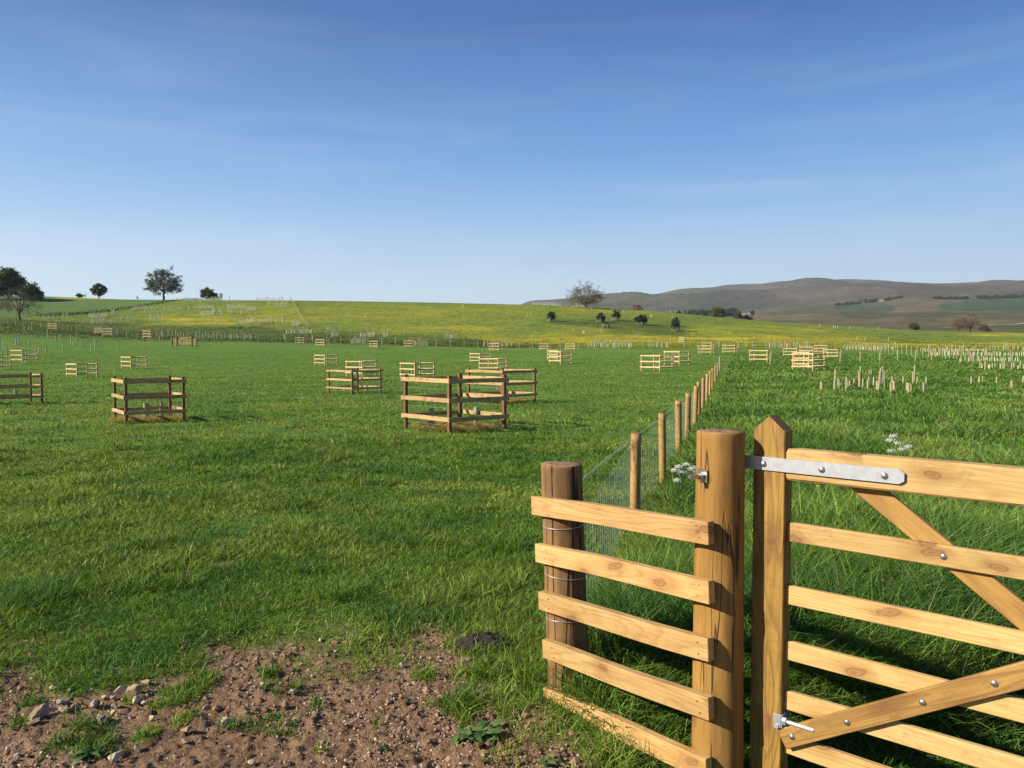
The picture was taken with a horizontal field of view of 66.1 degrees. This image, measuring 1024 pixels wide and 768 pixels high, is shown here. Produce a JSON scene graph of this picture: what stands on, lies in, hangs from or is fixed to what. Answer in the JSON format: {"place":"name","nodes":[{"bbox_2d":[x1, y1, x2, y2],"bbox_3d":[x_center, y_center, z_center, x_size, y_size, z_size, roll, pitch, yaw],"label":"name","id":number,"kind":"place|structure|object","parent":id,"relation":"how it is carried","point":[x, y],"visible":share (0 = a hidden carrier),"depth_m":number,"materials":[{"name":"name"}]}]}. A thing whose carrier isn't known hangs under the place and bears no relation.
{"place":"outdoors","nodes":[
{"label":"outdoors","id":0,"kind":"place"},
{"bbox_2d":[0,296,1023,767],"bbox_3d":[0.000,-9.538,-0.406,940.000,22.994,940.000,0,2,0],"label":"meadow","id":1,"kind":"structure","parent":0,"point":[204,752],"depth_m":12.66,"materials":[{"name":"plant"}]},
{"bbox_2d":[0,356,11,368],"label":"tree pen","id":2,"kind":"object","parent":1,"relation":"on","point":[2,366],"visible":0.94,"depth_m":65.72,"materials":[{"name":"wood"}]},
{"bbox_2d":[0,299,13,311],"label":"thorn tree","id":3,"kind":"object","parent":1,"relation":"on","point":[1,307],"visible":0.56,"depth_m":182.05,"materials":[{"name":"brown plant"}]},
{"bbox_2d":[0,266,27,299],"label":"tree","id":4,"kind":"object","parent":1,"relation":"on","point":[10,279],"visible":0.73,"depth_m":265.95,"materials":[{"name":"green plant"}]},
{"bbox_2d":[0,372,43,403],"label":"tree pen","id":5,"kind":"object","parent":1,"relation":"on","point":[30,385],"visible":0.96,"depth_m":25.54,"materials":[{"name":"brown wood"}]},
{"bbox_2d":[1,309,43,325],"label":"brush","id":6,"kind":"object","parent":1,"relation":"on","point":[20,321],"visible":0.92,"depth_m":159.97,"materials":[{"name":"green plant"}]},
{"bbox_2d":[0,286,46,319],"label":"thorn tree","id":7,"kind":"object","parent":1,"relation":"on","point":[19,310],"visible":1,"depth_m":179.05,"materials":[{"name":"brown plant"}]},
{"bbox_2d":[10,349,37,362],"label":"tree pen","id":8,"kind":"object","parent":1,"relation":"on","point":[26,355],"visible":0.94,"depth_m":75.53,"materials":[{"name":"wood"}]},
{"bbox_2d":[15,281,44,299],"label":"tree","id":9,"kind":"object","parent":1,"relation":"on","point":[34,290],"visible":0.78,"depth_m":263.32,"materials":[{"name":"green plant"}]},
{"bbox_2d":[26,717,39,725],"bbox_3d":[-2.115,1.498,3.485,0.036,0.022,0.058,1,3,27],"label":"stone","id":10,"kind":"object","parent":1,"relation":"on","point":[32,722],"visible":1,"depth_m":3.48,"materials":[{"name":"stone"}]},
{"bbox_2d":[29,703,49,720],"bbox_3d":[-2.132,1.486,3.551,0.041,0.056,0.116,-9,15,18],"label":"stone","id":11,"kind":"object","parent":1,"relation":"on","point":[43,709],"visible":0.82,"depth_m":3.55,"materials":[{"name":"stone"}]},
{"bbox_2d":[47,323,62,329],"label":"tree pen","id":12,"kind":"object","parent":1,"relation":"on","point":[56,328],"visible":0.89,"depth_m":143.77,"materials":[{"name":"wood"}]},
{"bbox_2d":[55,698,70,704],"bbox_3d":[-2.100,1.488,3.686,0.064,0.029,0.028,-1,3,-31],"label":"stone","id":13,"kind":"object","parent":1,"relation":"on","point":[61,701],"visible":1,"depth_m":3.68,"materials":[{"name":"stone"}]},
{"bbox_2d":[7,342,144,355],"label":"tubes","id":14,"kind":"object","parent":1,"relation":"on","point":[75,350],"visible":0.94,"depth_m":94.94},
{"bbox_2d":[65,363,97,376],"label":"tree pen","id":15,"kind":"object","parent":1,"relation":"on","point":[83,369],"visible":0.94,"depth_m":55.49,"materials":[{"name":"wood"}]},
{"bbox_2d":[0,319,171,343],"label":"wire fence","id":16,"kind":"object","parent":1,"relation":"on","point":[92,330],"visible":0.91,"depth_m":136.31,"materials":[{"name":"wood"}]},
{"bbox_2d":[70,746,106,766],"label":"weed","id":17,"kind":"object","parent":1,"relation":"on","point":[87,751],"visible":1,"depth_m":3.20,"materials":[{"name":"green plant"}]},
{"bbox_2d":[90,700,97,707],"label":"stone","id":18,"kind":"object","parent":1,"relation":"on","point":[93,704],"visible":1,"depth_m":3.65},
{"bbox_2d":[89,283,107,297],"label":"tree","id":19,"kind":"object","parent":1,"relation":"on","point":[99,289],"visible":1,"depth_m":293.68,"materials":[{"name":"green plant"}]},
{"bbox_2d":[94,328,108,332],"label":"tree pen","id":20,"kind":"object","parent":1,"relation":"on","point":[101,330],"visible":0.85,"depth_m":139.73,"materials":[{"name":"wood"}]},
{"bbox_2d":[96,714,107,724],"bbox_3d":[-1.826,1.495,3.503,0.040,0.050,0.103,-2,3,-43],"label":"stone","id":21,"kind":"object","parent":1,"relation":"on","point":[102,718],"visible":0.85,"depth_m":3.48,"materials":[{"name":"stone"}]},
{"bbox_2d":[102,328,117,335],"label":"tree pen","id":22,"kind":"object","parent":1,"relation":"on","point":[108,331],"visible":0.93,"depth_m":127.89,"materials":[{"name":"wood"}]},
{"bbox_2d":[107,751,121,763],"bbox_3d":[-1.606,1.504,3.179,0.041,0.037,0.060,3,3,19],"label":"stone","id":23,"kind":"object","parent":1,"relation":"on","point":[114,757],"visible":1,"depth_m":3.16,"materials":[{"name":"stone"}]},
{"bbox_2d":[32,296,203,316],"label":"hedge","id":24,"kind":"object","parent":1,"relation":"on","point":[85,312],"visible":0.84,"depth_m":237.05,"materials":[{"name":"green plant"}]},
{"bbox_2d":[114,685,125,693],"bbox_3d":[-1.897,1.479,3.812,0.035,0.029,0.063,13,16,13],"label":"stone","id":25,"kind":"object","parent":1,"relation":"on","point":[119,689],"visible":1,"depth_m":3.81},
{"bbox_2d":[121,356,147,368],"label":"tree pen","id":26,"kind":"object","parent":1,"relation":"on","point":[137,361],"visible":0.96,"depth_m":69.61,"materials":[{"name":"wood"}]},
{"bbox_2d":[126,684,143,695],"bbox_3d":[-1.831,1.478,3.805,0.090,0.046,0.036,-16,11,-4],"label":"stone","id":27,"kind":"object","parent":1,"relation":"on","point":[135,688],"visible":0.87,"depth_m":3.79,"materials":[{"name":"stone"}]},
{"bbox_2d":[132,696,140,703],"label":"stone","id":28,"kind":"object","parent":1,"relation":"on","point":[136,699],"visible":1,"depth_m":3.69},
{"bbox_2d":[140,679,150,684],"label":"stone","id":29,"kind":"object","parent":1,"relation":"on","point":[146,681],"visible":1,"depth_m":3.90,"materials":[{"name":"stone"}]},
{"bbox_2d":[143,403,147,418],"bbox_3d":[-8.818,0.687,18.954,0.110,0.472,0.108,0,2,-8],"label":"tree tube","id":30,"kind":"object","parent":1,"relation":"on","point":[145,406],"visible":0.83,"depth_m":18.91,"materials":[{"name":"green plastic"}]},
{"bbox_2d":[111,375,186,423],"bbox_3d":[-8.616,0.364,18.684,1.368,1.090,1.368,-2,3,-37],"label":"tree pen","id":31,"kind":"object","parent":1,"relation":"on","point":[126,396],"visible":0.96,"depth_m":18.47,"materials":[{"name":"brown wood"}]},
{"bbox_2d":[142,330,157,338],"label":"tree pen","id":32,"kind":"object","parent":1,"relation":"on","point":[150,333],"visible":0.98,"depth_m":126.66,"materials":[{"name":"wood"}]},
{"bbox_2d":[159,402,163,415],"bbox_3d":[-8.607,0.676,19.336,0.107,0.466,0.121,-1,3,-3],"label":"tree tube","id":33,"kind":"object","parent":1,"relation":"on","point":[161,405],"visible":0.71,"depth_m":19.30,"materials":[{"name":"green plastic"}]},
{"bbox_2d":[143,266,183,299],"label":"oak tree","id":34,"kind":"object","parent":1,"relation":"on","point":[165,285],"visible":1,"depth_m":294.85,"materials":[{"name":"green plant"}]},
{"bbox_2d":[172,336,196,345],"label":"field gate","id":35,"kind":"structure","parent":1,"relation":"on","point":[183,338],"depth_m":111.80,"materials":[{"name":"brown wood"}]},
{"bbox_2d":[180,726,191,731],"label":"stone","id":36,"kind":"object","parent":1,"relation":"on","point":[186,729],"visible":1,"depth_m":3.40,"materials":[{"name":"stone"}]},
{"bbox_2d":[200,287,216,299],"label":"tree","id":37,"kind":"object","parent":1,"relation":"on","point":[206,292],"visible":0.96,"depth_m":296.51,"materials":[{"name":"green plant"}]},
{"bbox_2d":[221,717,231,723],"bbox_3d":[-1.269,1.493,3.501,0.050,0.027,0.036,9,2,-24],"label":"stone","id":38,"kind":"object","parent":1,"relation":"on","point":[227,719],"visible":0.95,"depth_m":3.49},
{"bbox_2d":[247,759,254,766],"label":"stone","id":39,"kind":"object","parent":1,"relation":"on","point":[251,762],"visible":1,"depth_m":3.14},
{"bbox_2d":[290,297,305,323],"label":"wooden fence","id":40,"kind":"object","parent":1,"relation":"on","point":[298,311],"visible":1,"depth_m":239.24,"materials":[{"name":"wood"}]},
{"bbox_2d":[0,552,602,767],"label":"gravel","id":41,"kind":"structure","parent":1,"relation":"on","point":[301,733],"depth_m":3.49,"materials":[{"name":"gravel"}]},
{"bbox_2d":[0,537,603,767],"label":"soil clods","id":42,"kind":"object","parent":1,"relation":"on","point":[389,716],"visible":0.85,"depth_m":3.67,"materials":[{"name":"soil"}]},
{"bbox_2d":[105,397,524,431],"bbox_3d":[-4.498,0.703,21.525,10.261,0.233,11.541,0,2,0],"label":"straw","id":43,"kind":"object","parent":1,"relation":"on","point":[161,418],"visible":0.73,"depth_m":17.47,"materials":[{"name":"brown plant"}]},
{"bbox_2d":[315,339,329,344],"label":"tree pen","id":44,"kind":"object","parent":1,"relation":"on","point":[322,342],"visible":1,"depth_m":119.38,"materials":[{"name":"wood"}]},
{"bbox_2d":[314,354,337,365],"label":"tree pen","id":45,"kind":"object","parent":1,"relation":"on","point":[327,359],"visible":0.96,"depth_m":79.48,"materials":[{"name":"wood"}]},
{"bbox_2d":[326,368,382,393],"bbox_3d":[-6.497,-0.112,32.497,1.636,1.063,1.636,2,3,39],"label":"tree pen","id":46,"kind":"object","parent":1,"relation":"on","point":[357,379],"visible":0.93,"depth_m":32.31,"materials":[{"name":"brown wood"}]},
{"bbox_2d":[345,360,376,376],"bbox_3d":[-10.119,-1.039,52.792,1.491,1.132,1.491,1,3,30],"label":"tree pen","id":47,"kind":"object","parent":1,"relation":"on","point":[360,366],"visible":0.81,"depth_m":52.40,"materials":[{"name":"wood"}]},
{"bbox_2d":[369,340,381,347],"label":"tree pen","id":48,"kind":"object","parent":1,"relation":"on","point":[377,343],"visible":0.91,"depth_m":118.79,"materials":[{"name":"wood"}]},
{"bbox_2d":[376,744,394,753],"bbox_3d":[-0.525,1.508,3.246,0.090,0.022,0.056,1,3,14],"label":"weed","id":49,"kind":"object","parent":1,"relation":"on","point":[384,748],"visible":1,"depth_m":3.25,"materials":[{"name":"green plant"}]},
{"bbox_2d":[404,340,414,347],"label":"tree pen","id":50,"kind":"object","parent":1,"relation":"on","point":[409,343],"visible":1,"depth_m":123.11,"materials":[{"name":"wood"}]},
{"bbox_2d":[399,362,434,377],"bbox_3d":[-5.854,-0.848,48.738,1.591,1.042,1.591,-2,3,-43],"label":"tree pen","id":51,"kind":"object","parent":1,"relation":"on","point":[415,369],"visible":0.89,"depth_m":48.57,"materials":[{"name":"wood"}]},
{"bbox_2d":[429,408,433,426],"bbox_3d":[-1.741,0.758,17.051,0.121,0.483,0.107,0,2,5],"label":"tree tube","id":52,"kind":"object","parent":1,"relation":"on","point":[431,413],"visible":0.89,"depth_m":17.01,"materials":[{"name":"green plastic"}]},
{"bbox_2d":[401,373,508,432],"bbox_3d":[-1.220,0.391,16.822,1.644,1.197,1.644,-2,3,-43],"label":"tree pen","id":53,"kind":"object","parent":1,"relation":"on","point":[459,379],"visible":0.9,"depth_m":16.60,"materials":[{"name":"brown wood"}]},
{"bbox_2d":[474,406,478,424],"bbox_3d":[-0.792,0.742,17.449,0.121,0.495,0.107,2,4,39],"label":"tree tube","id":54,"kind":"object","parent":1,"relation":"on","point":[476,410],"visible":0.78,"depth_m":17.41,"materials":[{"name":"green plastic"}]},
{"bbox_2d":[451,719,504,746],"bbox_3d":[-0.143,1.515,3.376,0.228,0.089,0.247,0,2,0],"label":"weed","id":55,"kind":"object","parent":1,"relation":"on","point":[478,733],"visible":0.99,"depth_m":3.35,"materials":[{"name":"green plant"}]},
{"bbox_2d":[469,353,491,362],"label":"tree pen","id":56,"kind":"object","parent":1,"relation":"on","point":[470,360],"visible":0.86,"depth_m":83.79,"materials":[{"name":"wood"}]},
{"bbox_2d":[455,631,517,649],"bbox_3d":[-0.145,1.418,4.403,0.356,0.068,0.216,0,2,0],"label":"molehill","id":57,"kind":"object","parent":1,"relation":"on","point":[469,640],"visible":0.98,"depth_m":4.37,"materials":[{"name":"soil"}]},
{"bbox_2d":[478,357,507,369],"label":"tree pen","id":58,"kind":"object","parent":1,"relation":"on","point":[488,363],"visible":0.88,"depth_m":61.17,"materials":[{"name":"wood"}]},
{"bbox_2d":[161,331,826,347],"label":"wire fence","id":59,"kind":"object","parent":1,"relation":"on","point":[483,345],"visible":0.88,"depth_m":133.78,"materials":[{"name":"metal"}]},
{"bbox_2d":[489,343,502,350],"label":"tree pen","id":60,"kind":"object","parent":1,"relation":"on","point":[492,346],"visible":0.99,"depth_m":115.58,"materials":[{"name":"wood"}]},
{"bbox_2d":[465,367,537,403],"bbox_3d":[-0.347,0.056,26.329,1.713,1.190,1.713,2,3,43],"label":"tree pen","id":61,"kind":"object","parent":1,"relation":"on","point":[501,371],"visible":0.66,"depth_m":26.20,"materials":[{"name":"brown wood"}]},
{"bbox_2d":[0,301,1023,353],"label":"hill grass","id":62,"kind":"structure","parent":1,"relation":"on","point":[399,343],"depth_m":185.17,"materials":[{"name":"plant"}]},
{"bbox_2d":[3,297,1023,369],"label":"tree tubes","id":63,"kind":"object","parent":1,"relation":"on","point":[250,320],"visible":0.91,"depth_m":208.13},
{"bbox_2d":[350,328,702,340],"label":"wire fence","id":64,"kind":"object","parent":1,"relation":"on","point":[515,336],"visible":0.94,"depth_m":178.41,"materials":[{"name":"wood"}]},
{"bbox_2d":[547,311,555,321],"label":"young tree","id":65,"kind":"object","parent":1,"relation":"on","point":[551,315],"visible":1,"depth_m":241.38,"materials":[{"name":"green plant"}]},
{"bbox_2d":[538,753,564,767],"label":"weed","id":66,"kind":"object","parent":1,"relation":"on","point":[542,761],"visible":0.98,"depth_m":3.13,"materials":[{"name":"green plant"}]},
{"bbox_2d":[547,350,567,359],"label":"tree pen","id":67,"kind":"object","parent":1,"relation":"on","point":[557,354],"visible":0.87,"depth_m":88.71,"materials":[{"name":"wood"}]},
{"bbox_2d":[549,351,571,363],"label":"tree pen","id":68,"kind":"object","parent":1,"relation":"on","point":[560,356],"visible":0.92,"depth_m":76.23,"materials":[{"name":"wood"}]},
{"bbox_2d":[565,343,578,349],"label":"tree pen","id":69,"kind":"object","parent":1,"relation":"on","point":[574,346],"visible":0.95,"depth_m":119.49,"materials":[{"name":"wood"}]},
{"bbox_2d":[564,281,607,307],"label":"oak tree","id":70,"kind":"object","parent":1,"relation":"on","point":[584,298],"visible":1,"depth_m":289.82,"materials":[{"name":"brown plant"}]},
{"bbox_2d":[596,312,605,321],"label":"young tree","id":71,"kind":"object","parent":1,"relation":"on","point":[601,316],"visible":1,"depth_m":243.94,"materials":[{"name":"green plant"}]},
{"bbox_2d":[611,309,620,320],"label":"young tree","id":72,"kind":"object","parent":1,"relation":"on","point":[616,314],"visible":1,"depth_m":250.80,"materials":[{"name":"green plant"}]},
{"bbox_2d":[613,745,650,767],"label":"weed","id":73,"kind":"object","parent":1,"relation":"on","point":[639,762],"visible":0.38,"depth_m":3.28,"materials":[{"name":"green plant"}]},
{"bbox_2d":[632,304,642,310],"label":"thorn bush","id":74,"kind":"object","parent":1,"relation":"on","point":[638,307],"visible":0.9,"depth_m":310.83,"materials":[{"name":"brown plant"}]},
{"bbox_2d":[531,428,744,767],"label":"rail fence","id":75,"kind":"object","parent":1,"relation":"on","point":[711,701],"visible":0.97,"depth_m":3.13,"materials":[{"name":"brown wood"}]},
{"bbox_2d":[744,415,1023,767],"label":"field gate","id":76,"kind":"structure","parent":75,"relation":"attached to","point":[777,463],"depth_m":2.82,"materials":[{"name":"brown wood"}]},
{"bbox_2d":[633,314,647,322],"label":"young tree","id":77,"kind":"object","parent":1,"relation":"on","point":[641,317],"visible":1,"depth_m":240.69,"materials":[{"name":"green plant"}]},
{"bbox_2d":[583,361,720,598],"bbox_3d":[7.654,-0.049,30.452,0.229,1.131,55.280,1,3,16],"label":"stock fence","id":78,"kind":"object","parent":1,"relation":"on","point":[700,397],"visible":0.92,"depth_m":9.70,"materials":[{"name":"brown wood"}]},
{"bbox_2d":[640,354,673,371],"bbox_3d":[10.550,-1.529,57.325,1.756,1.267,1.756,2,3,45],"label":"tree pen","id":79,"kind":"object","parent":1,"relation":"on","point":[654,361],"visible":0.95,"depth_m":56.87,"materials":[{"name":"wood"}]},
{"bbox_2d":[670,317,681,330],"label":"young tree","id":80,"kind":"object","parent":1,"relation":"on","point":[675,322],"visible":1,"depth_m":224.51,"materials":[{"name":"green plant"}]},
{"bbox_2d":[664,350,689,364],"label":"tree pen","id":81,"kind":"object","parent":1,"relation":"on","point":[679,356],"visible":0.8,"depth_m":68.47,"materials":[{"name":"wood"}]},
{"bbox_2d":[671,462,695,496],"bbox_3d":[1.847,1.064,8.349,0.367,0.472,0.295,0,2,0],"label":"cow parsley","id":82,"kind":"object","parent":1,"relation":"on","point":[692,468],"visible":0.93,"depth_m":8.33,"materials":[{"name":"white plant"}]},
{"bbox_2d":[698,309,706,315],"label":"tree","id":83,"kind":"object","parent":1,"relation":"on","point":[701,311],"visible":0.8,"depth_m":1439.87,"materials":[{"name":"green plant"}]},
{"bbox_2d":[698,345,713,353],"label":"tree pen","id":84,"kind":"object","parent":1,"relation":"on","point":[701,349],"visible":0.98,"depth_m":100.26,"materials":[{"name":"wood"}]},
{"bbox_2d":[709,306,727,317],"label":"tree","id":85,"kind":"object","parent":1,"relation":"on","point":[718,312],"visible":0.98,"depth_m":309.74,"materials":[{"name":"green plant"}]},
{"bbox_2d":[722,345,737,352],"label":"tree pen","id":86,"kind":"object","parent":1,"relation":"on","point":[725,348],"visible":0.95,"depth_m":102.94,"materials":[{"name":"wood"}]},
{"bbox_2d":[732,310,745,319],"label":"thorn tree","id":87,"kind":"object","parent":1,"relation":"on","point":[739,315],"visible":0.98,"depth_m":309.39,"materials":[{"name":"brown plant"}]},
{"bbox_2d":[744,314,753,319],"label":"thorn tree","id":88,"kind":"object","parent":1,"relation":"on","point":[748,317],"visible":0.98,"depth_m":310.41,"materials":[{"name":"brown plant"}]},
{"bbox_2d":[749,350,771,362],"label":"tree pen","id":89,"kind":"object","parent":1,"relation":"on","point":[754,354],"visible":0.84,"depth_m":72.09,"materials":[{"name":"wood"}]},
{"bbox_2d":[783,348,799,356],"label":"tree pen","id":90,"kind":"object","parent":1,"relation":"on","point":[790,351],"visible":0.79,"depth_m":89.02,"materials":[{"name":"wood"}]},
{"bbox_2d":[794,351,818,367],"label":"tree pen","id":91,"kind":"object","parent":1,"relation":"on","point":[808,363],"visible":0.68,"depth_m":60.57,"materials":[{"name":"wood"}]},
{"bbox_2d":[791,352,825,370],"bbox_3d":[20.765,-1.549,55.117,1.659,1.333,1.659,-2,3,-39],"label":"tree pen","id":92,"kind":"object","parent":1,"relation":"on","point":[804,359],"visible":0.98,"depth_m":54.83,"materials":[{"name":"wood"}]},
{"bbox_2d":[814,345,827,351],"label":"tree pen","id":93,"kind":"object","parent":1,"relation":"on","point":[816,348],"visible":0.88,"depth_m":102.32,"materials":[{"name":"wood"}]},
{"bbox_2d":[823,349,841,357],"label":"tree pen","id":94,"kind":"object","parent":1,"relation":"on","point":[827,352],"visible":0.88,"depth_m":82.85,"materials":[{"name":"wood"}]},
{"bbox_2d":[719,349,954,369],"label":"wire fence","id":95,"kind":"object","parent":1,"relation":"on","point":[866,355],"visible":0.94,"depth_m":73.93,"materials":[{"name":"wood"}]},
{"bbox_2d":[860,366,861,386],"bbox_3d":[16.365,-0.245,36.946,0.103,1.184,0.091,-1,2,-4],"label":"tree tube","id":96,"kind":"object","parent":1,"relation":"on","point":[860,376],"visible":0.89,"depth_m":36.91,"materials":[{"name":"beige plastic"}]},
{"bbox_2d":[877,368,881,389],"bbox_3d":[16.110,-0.106,34.525,0.103,1.209,0.091,6,-1,1],"label":"tree tube","id":97,"kind":"object","parent":1,"relation":"on","point":[879,378],"visible":0.89,"depth_m":34.50,"materials":[{"name":"beige plastic"}]},
{"bbox_2d":[885,433,913,455],"bbox_3d":[4.231,0.908,8.645,0.263,0.748,0.267,0,2,0],"label":"cow parsley","id":98,"kind":"object","parent":1,"relation":"on","point":[891,450],"visible":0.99,"depth_m":8.60,"materials":[{"name":"white plant"}]},
{"bbox_2d":[849,342,956,358],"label":"wire fence","id":99,"kind":"object","parent":1,"relation":"on","point":[906,349],"visible":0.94,"depth_m":96.17,"materials":[{"name":"wood"}]},
{"bbox_2d":[907,322,920,329],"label":"bush","id":100,"kind":"object","parent":1,"relation":"on","point":[914,326],"visible":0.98,"depth_m":306.57,"materials":[{"name":"green plant"}]},
{"bbox_2d":[895,342,939,348],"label":"rail fence","id":101,"kind":"object","parent":1,"relation":"on","point":[917,343],"visible":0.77,"depth_m":143.58,"materials":[{"name":"wood"}]},
{"bbox_2d":[946,315,967,331],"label":"thorn tree","id":102,"kind":"object","parent":1,"relation":"on","point":[957,325],"visible":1,"depth_m":297.00,"materials":[{"name":"brown plant"}]},
{"bbox_2d":[958,310,983,331],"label":"thorn tree","id":103,"kind":"object","parent":1,"relation":"on","point":[973,323],"visible":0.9,"depth_m":296.74,"materials":[{"name":"brown plant"}]},
{"bbox_2d":[977,323,992,331],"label":"thorn tree","id":104,"kind":"object","parent":1,"relation":"on","point":[986,327],"visible":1,"depth_m":302.06,"materials":[{"name":"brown plant"}]},
{"bbox_2d":[0,351,1023,451],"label":"meadow grass","id":105,"kind":"structure","parent":0,"point":[925,411],"depth_m":26.06,"materials":[{"name":"plant"}]},
{"bbox_2d":[0,0,1023,304],"label":"sky","id":106,"kind":"structure","parent":0,"point":[514,152],"materials":[{"name":"blue"}]},
{"bbox_2d":[521,278,1023,332],"bbox_3d":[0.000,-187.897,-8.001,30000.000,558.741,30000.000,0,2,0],"label":"hills","id":107,"kind":"structure","parent":0,"point":[808,301],"depth_m":2420.32,"materials":[{"name":"plant"}]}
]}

